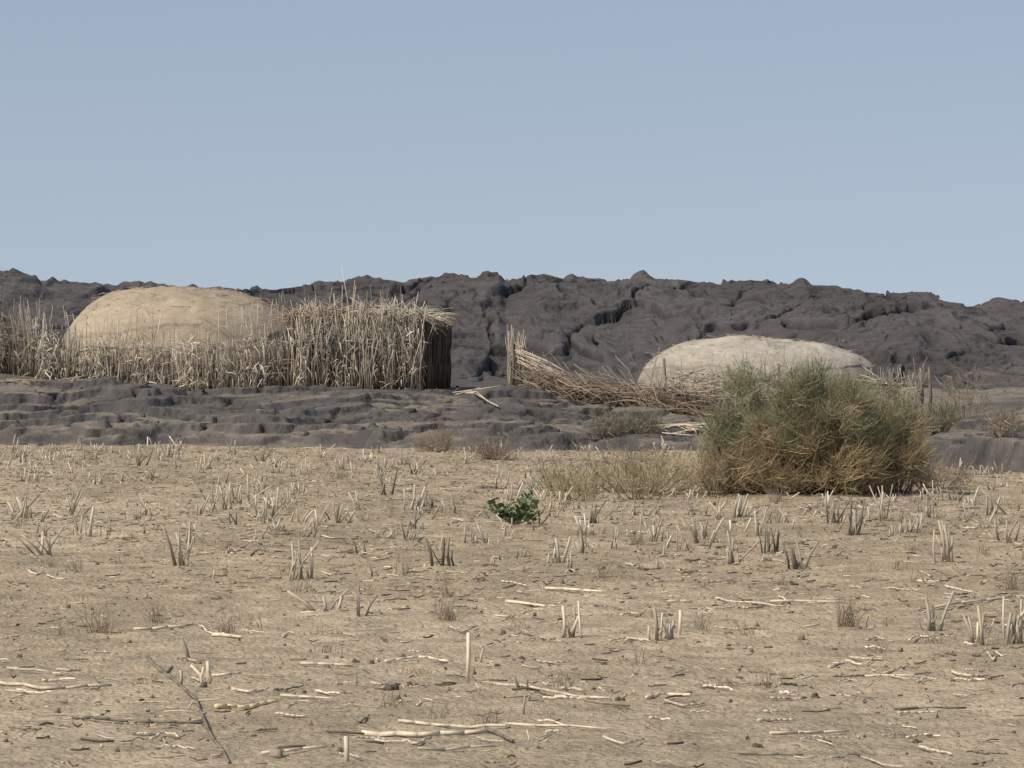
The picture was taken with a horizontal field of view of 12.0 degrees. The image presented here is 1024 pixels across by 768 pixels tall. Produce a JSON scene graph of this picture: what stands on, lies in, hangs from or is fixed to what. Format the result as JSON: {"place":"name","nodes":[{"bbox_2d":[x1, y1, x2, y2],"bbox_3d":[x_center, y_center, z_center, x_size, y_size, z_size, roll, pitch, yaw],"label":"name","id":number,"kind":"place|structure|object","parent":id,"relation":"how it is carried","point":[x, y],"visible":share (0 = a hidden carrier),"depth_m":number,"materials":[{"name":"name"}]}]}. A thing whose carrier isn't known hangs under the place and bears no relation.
{"place":"outdoors","nodes":[
{"label":"outdoors","id":0,"kind":"place"},
{"bbox_2d":[0,444,1023,767],"bbox_3d":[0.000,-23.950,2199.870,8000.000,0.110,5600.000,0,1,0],"label":"ground","id":1,"kind":"structure","parent":0,"point":[732,724],"depth_m":32.12,"materials":[{"name":"soil"}]},
{"bbox_2d":[398,422,460,452],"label":"dry shrub","id":2,"kind":"object","parent":1,"relation":"on","point":[441,444],"visible":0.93,"depth_m":76.98,"materials":[{"name":"brown plant"}]},
{"bbox_2d":[466,427,528,459],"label":"dry shrub","id":3,"kind":"object","parent":1,"relation":"on","point":[487,448],"visible":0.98,"depth_m":72.90,"materials":[{"name":"brown plant"}]},
{"bbox_2d":[0,435,1023,761],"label":"crop stubble","id":4,"kind":"object","parent":1,"relation":"on","point":[1012,629],"visible":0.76,"depth_m":48.95,"materials":[{"name":"beige plant"}]},
{"bbox_2d":[0,444,1023,767],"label":"soil clods","id":5,"kind":"object","parent":1,"relation":"on","point":[278,752],"visible":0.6,"depth_m":35.81,"materials":[{"name":"brown soil"}]},
{"bbox_2d":[0,444,1023,767],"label":"straw litter","id":6,"kind":"object","parent":1,"relation":"on","point":[382,736],"visible":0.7,"depth_m":34.52,"materials":[{"name":"beige plant"}]},
{"bbox_2d":[0,440,1023,725],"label":"dry grass tufts","id":7,"kind":"object","parent":1,"relation":"on","point":[602,574],"visible":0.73,"depth_m":36.99,"materials":[{"name":"plant"}]},
{"bbox_2d":[486,484,545,524],"bbox_3d":[0.043,1.218,49.294,0.618,0.417,0.320,0,1,0],"label":"milkweed plant","id":8,"kind":"object","parent":1,"relation":"on","point":[517,514],"visible":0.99,"depth_m":49.23,"materials":[{"name":"green plant"}]},
{"bbox_2d":[539,456,681,501],"bbox_3d":[1.100,1.098,55.852,1.657,0.628,1.012,-1,1,-41],"label":"dry shrub","id":9,"kind":"object","parent":1,"relation":"on","point":[632,480],"visible":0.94,"depth_m":55.83,"materials":[{"name":"beige plant"}]},
{"bbox_2d":[528,433,769,497],"bbox_3d":[1.623,0.964,57.448,2.927,0.867,2.666,0,1,0],"label":"dry shrub","id":10,"kind":"object","parent":1,"relation":"on","point":[687,478],"visible":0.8,"depth_m":57.54,"materials":[{"name":"beige plant"}]},
{"bbox_2d":[681,341,947,495],"bbox_3d":[3.585,0.439,58.211,3.111,1.914,2.441,0,1,-31],"label":"desert shrub","id":11,"kind":"object","parent":1,"relation":"on","point":[849,444],"visible":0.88,"depth_m":57.84,"materials":[{"name":"green plant"}]},
{"bbox_2d":[904,438,989,489],"bbox_3d":[5.311,1.013,59.965,1.195,0.689,1.017,0,1,0],"label":"dry shrub","id":12,"kind":"object","parent":1,"relation":"on","point":[957,476],"visible":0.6,"depth_m":59.94,"materials":[{"name":"brown plant"}]},
{"bbox_2d":[0,268,1023,472],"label":"lava ridge hill","id":13,"kind":"structure","parent":0,"point":[627,314],"depth_m":97.30,"materials":[{"name":"grey stone"}]},
{"bbox_2d":[0,313,57,374],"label":"dry shrub","id":14,"kind":"object","parent":13,"relation":"on","point":[20,350],"visible":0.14,"depth_m":93.98,"materials":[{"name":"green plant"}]},
{"bbox_2d":[57,284,300,389],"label":"dome hut","id":15,"kind":"object","parent":13,"relation":"on","point":[190,306],"visible":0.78,"depth_m":91.78,"materials":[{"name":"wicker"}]},
{"bbox_2d":[0,285,430,391],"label":"stalk fence","id":16,"kind":"object","parent":13,"relation":"on","point":[10,364],"visible":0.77,"depth_m":90.12,"materials":[{"name":"plant"}]},
{"bbox_2d":[0,374,713,435],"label":"fallen stalks","id":17,"kind":"object","parent":13,"relation":"on","point":[688,425],"visible":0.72,"depth_m":85.45,"materials":[{"name":"plant"}]},
{"bbox_2d":[267,265,458,389],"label":"straw shelter","id":18,"kind":"object","parent":13,"relation":"on","point":[435,327],"visible":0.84,"depth_m":89.92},
{"bbox_2d":[1,270,1022,447],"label":"lava rubble","id":19,"kind":"object","parent":13,"relation":"on","point":[413,410],"visible":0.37,"depth_m":93.32,"materials":[{"name":"grey stone"}]},
{"bbox_2d":[579,401,636,439],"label":"green shrub","id":20,"kind":"object","parent":13,"relation":"on","point":[610,424],"visible":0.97,"depth_m":79.94,"materials":[{"name":"green plant"}]},
{"bbox_2d":[618,404,667,433],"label":"green shrub","id":21,"kind":"object","parent":13,"relation":"on","point":[645,428],"visible":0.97,"depth_m":79.88,"materials":[{"name":"green plant"}]},
{"bbox_2d":[505,324,934,418],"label":"stalk fence","id":22,"kind":"object","parent":13,"relation":"on","point":[664,396],"visible":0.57,"depth_m":86.81,"materials":[{"name":"plant"}]},
{"bbox_2d":[637,333,874,395],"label":"dome hut","id":23,"kind":"object","parent":13,"relation":"on","point":[779,350],"visible":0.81,"depth_m":94.36,"materials":[{"name":"wicker"}]},
{"bbox_2d":[911,394,973,434],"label":"green shrub","id":24,"kind":"object","parent":13,"relation":"on","point":[946,417],"visible":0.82,"depth_m":71.86,"materials":[{"name":"green plant"}]},
{"bbox_2d":[932,363,997,421],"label":"dry shrub","id":25,"kind":"object","parent":13,"relation":"on","point":[962,397],"visible":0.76,"depth_m":82.01,"materials":[{"name":"brown plant"}]},
{"bbox_2d":[974,394,1023,437],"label":"dry shrub","id":26,"kind":"object","parent":13,"relation":"on","point":[998,422],"visible":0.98,"depth_m":67.94,"materials":[{"name":"brown plant"}]},
{"bbox_2d":[0,0,1023,306],"label":"sky","id":27,"kind":"structure","parent":0,"point":[873,146],"materials":[{"name":"blue"}]}
]}

